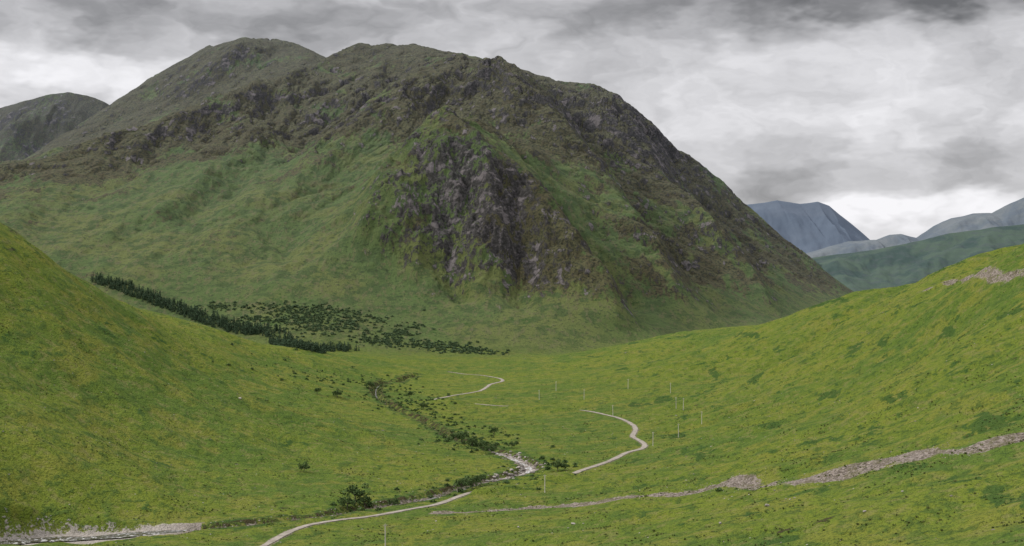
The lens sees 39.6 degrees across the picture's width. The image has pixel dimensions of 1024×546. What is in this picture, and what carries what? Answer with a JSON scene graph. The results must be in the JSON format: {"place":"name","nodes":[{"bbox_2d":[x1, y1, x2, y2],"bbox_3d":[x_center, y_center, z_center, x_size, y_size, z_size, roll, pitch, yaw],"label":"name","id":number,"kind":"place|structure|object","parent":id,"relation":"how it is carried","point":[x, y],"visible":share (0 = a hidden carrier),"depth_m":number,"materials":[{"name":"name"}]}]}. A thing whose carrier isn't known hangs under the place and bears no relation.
{"place":"outdoors","nodes":[
{"label":"outdoors","id":0,"kind":"place"},
{"bbox_2d":[0,92,108,160],"bbox_3d":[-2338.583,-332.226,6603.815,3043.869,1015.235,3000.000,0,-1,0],"label":"mountain","id":1,"kind":"structure","parent":0,"point":[28,128],"depth_m":6380.43,"materials":[{"name":"grey stone"}]},
{"bbox_2d":[0,386,531,544],"bbox_3d":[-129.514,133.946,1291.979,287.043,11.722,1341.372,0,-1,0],"label":"river","id":2,"kind":"structure","parent":0,"point":[63,538],"depth_m":712.20,"materials":[{"name":"liquid"}]},
{"bbox_2d":[0,37,853,358],"bbox_3d":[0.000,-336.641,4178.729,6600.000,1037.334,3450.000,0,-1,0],"label":"mountain","id":3,"kind":"structure","parent":0,"point":[496,203],"depth_m":3353.40,"materials":[{"name":"green plant"}]},
{"bbox_2d":[260,372,647,545],"bbox_3d":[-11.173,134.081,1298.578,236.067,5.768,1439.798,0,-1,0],"label":"road","id":4,"kind":"structure","parent":0,"point":[632,435],"depth_m":842.26,"materials":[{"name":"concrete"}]},
{"bbox_2d":[0,222,1023,545],"bbox_3d":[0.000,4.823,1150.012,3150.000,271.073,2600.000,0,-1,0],"label":"valley ground","id":5,"kind":"structure","parent":0,"point":[42,480],"depth_m":918.01,"materials":[{"name":"green plant"}]},
{"bbox_2d":[91,272,326,353],"bbox_3d":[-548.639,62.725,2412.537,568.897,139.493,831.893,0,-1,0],"label":"conifer plantation","id":6,"kind":"object","parent":5,"relation":"on","point":[245,328],"visible":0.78,"depth_m":2636.38,"materials":[{"name":"green plant"}]},
{"bbox_2d":[55,483,479,541],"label":"riverbed stones","id":7,"kind":"object","parent":5,"relation":"on","point":[315,517],"visible":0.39,"depth_m":764.67,"materials":[{"name":"grey stone"}]},
{"bbox_2d":[297,462,310,469],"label":"birch tree","id":8,"kind":"object","parent":5,"relation":"on","point":[305,466],"visible":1,"depth_m":903.05,"materials":[{"name":"green plant"}]},
{"bbox_2d":[292,341,359,353],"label":"conifer grove","id":9,"kind":"object","parent":5,"relation":"on","point":[341,346],"visible":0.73,"depth_m":2458.63,"materials":[{"name":"green plant"}]},
{"bbox_2d":[332,389,342,396],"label":"birch tree","id":10,"kind":"object","parent":5,"relation":"on","point":[337,392],"visible":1,"depth_m":1417.93,"materials":[{"name":"green plant"}]},
{"bbox_2d":[337,496,355,509],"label":"alder tree","id":11,"kind":"object","parent":5,"relation":"on","point":[342,500],"visible":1,"depth_m":794.42,"materials":[{"name":"green plant"}]},
{"bbox_2d":[196,300,509,354],"bbox_3d":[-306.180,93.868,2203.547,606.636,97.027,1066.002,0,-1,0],"label":"birch woodland","id":12,"kind":"object","parent":5,"relation":"on","point":[351,322],"visible":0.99,"depth_m":2620.04,"materials":[{"name":"green plant"}]},
{"bbox_2d":[340,483,369,503],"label":"alder tree","id":13,"kind":"object","parent":5,"relation":"on","point":[354,491],"visible":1,"depth_m":806.36,"materials":[{"name":"green plant"}]},
{"bbox_2d":[357,496,370,507],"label":"alder tree","id":14,"kind":"object","parent":5,"relation":"on","point":[365,499],"visible":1,"depth_m":804.86,"materials":[{"name":"green plant"}]},
{"bbox_2d":[364,381,374,387],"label":"birch tree","id":15,"kind":"object","parent":5,"relation":"on","point":[369,383],"visible":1,"depth_m":1637.41,"materials":[{"name":"green plant"}]},
{"bbox_2d":[387,497,399,504],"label":"alder tree","id":16,"kind":"object","parent":5,"relation":"on","point":[395,501],"visible":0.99,"depth_m":814.95,"materials":[{"name":"green plant"}]},
{"bbox_2d":[404,390,414,397],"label":"birch tree","id":17,"kind":"object","parent":5,"relation":"on","point":[409,393],"visible":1,"depth_m":1535.07,"materials":[{"name":"green plant"}]},
{"bbox_2d":[419,402,428,407],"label":"birch tree","id":18,"kind":"object","parent":5,"relation":"on","point":[423,404],"visible":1,"depth_m":1416.87,"materials":[{"name":"green plant"}]},
{"bbox_2d":[453,477,468,487],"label":"alder tree","id":19,"kind":"object","parent":5,"relation":"on","point":[460,482],"visible":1,"depth_m":854.79,"materials":[{"name":"green plant"}]},
{"bbox_2d":[455,431,468,439],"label":"birch tree","id":20,"kind":"object","parent":5,"relation":"on","point":[461,435],"visible":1,"depth_m":1098.99,"materials":[{"name":"green plant"}]},
{"bbox_2d":[462,475,480,487],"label":"alder tree","id":21,"kind":"object","parent":5,"relation":"on","point":[471,480],"visible":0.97,"depth_m":862.99,"materials":[{"name":"green plant"}]},
{"bbox_2d":[466,436,477,443],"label":"birch tree","id":22,"kind":"object","parent":5,"relation":"on","point":[472,441],"visible":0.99,"depth_m":1078.62,"materials":[{"name":"green plant"}]},
{"bbox_2d":[474,474,485,484],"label":"alder tree","id":23,"kind":"object","parent":5,"relation":"on","point":[481,477],"visible":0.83,"depth_m":876.82,"materials":[{"name":"green plant"}]},
{"bbox_2d":[478,440,489,450],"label":"birch tree","id":24,"kind":"object","parent":5,"relation":"on","point":[481,444],"visible":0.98,"depth_m":1049.40,"materials":[{"name":"green plant"}]},
{"bbox_2d":[484,444,497,453],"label":"birch tree","id":25,"kind":"object","parent":5,"relation":"on","point":[491,448],"visible":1,"depth_m":1032.72,"materials":[{"name":"green plant"}]},
{"bbox_2d":[488,426,498,435],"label":"birch tree","id":26,"kind":"object","parent":5,"relation":"on","point":[493,429],"visible":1,"depth_m":1176.73,"materials":[{"name":"green plant"}]},
{"bbox_2d":[212,353,784,511],"bbox_3d":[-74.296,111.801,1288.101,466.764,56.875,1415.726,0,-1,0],"label":"riverside scrub","id":27,"kind":"object","parent":5,"relation":"on","point":[447,439],"visible":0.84,"depth_m":1175.39,"materials":[{"name":"green plant"}]},
{"bbox_2d":[0,293,1020,544],"bbox_3d":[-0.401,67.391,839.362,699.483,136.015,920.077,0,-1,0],"label":"moorland stones","id":28,"kind":"object","parent":5,"relation":"on","point":[566,471],"visible":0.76,"depth_m":833.98,"materials":[{"name":"grey stone"}]},
{"bbox_2d":[0,223,1023,545],"bbox_3d":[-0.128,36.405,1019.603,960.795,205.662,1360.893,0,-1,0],"label":"rush tussocks","id":29,"kind":"object","parent":5,"relation":"on","point":[586,443],"visible":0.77,"depth_m":816.15,"materials":[{"name":"green plant"}]},
{"bbox_2d":[484,449,545,482],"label":"river boulders","id":30,"kind":"object","parent":5,"relation":"on","point":[522,467],"visible":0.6,"depth_m":964.79,"materials":[{"name":"grey stone"}]},
{"bbox_2d":[552,459,564,471],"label":"alder tree","id":31,"kind":"object","parent":5,"relation":"on","point":[557,464],"visible":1,"depth_m":930.37,"materials":[{"name":"green plant"}]},
{"bbox_2d":[430,434,1018,513],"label":"scree stones","id":32,"kind":"object","parent":5,"relation":"on","point":[817,475],"visible":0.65,"depth_m":612.60,"materials":[{"name":"grey stone"}]},
{"bbox_2d":[530,261,1023,542],"bbox_3d":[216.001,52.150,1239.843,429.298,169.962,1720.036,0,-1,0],"label":"bracken","id":33,"kind":"object","parent":5,"relation":"on","point":[808,438],"visible":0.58,"depth_m":945.72,"materials":[{"name":"green plant"}]},
{"bbox_2d":[0,0,1023,239],"label":"sky","id":34,"kind":"structure","parent":0,"point":[905,117],"materials":[{"name":"grey"}]},
{"bbox_2d":[748,200,869,252],"bbox_3d":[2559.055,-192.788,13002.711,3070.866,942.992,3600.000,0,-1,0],"label":"blue mountain","id":35,"kind":"structure","parent":0,"point":[808,227],"depth_m":12643.44,"materials":[{"name":"blue stone"}]},
{"bbox_2d":[806,198,1023,257],"bbox_3d":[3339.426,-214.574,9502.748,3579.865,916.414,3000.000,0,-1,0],"label":"grey mountain","id":36,"kind":"structure","parent":0,"point":[1011,214],"depth_m":9360.74,"materials":[{"name":"grey stone"}]},
{"bbox_2d":[812,224,1023,291],"bbox_3d":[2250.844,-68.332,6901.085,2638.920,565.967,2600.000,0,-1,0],"label":"green hill","id":37,"kind":"structure","parent":0,"point":[903,264],"depth_m":6644.09,"materials":[{"name":"green plant"}]}
]}

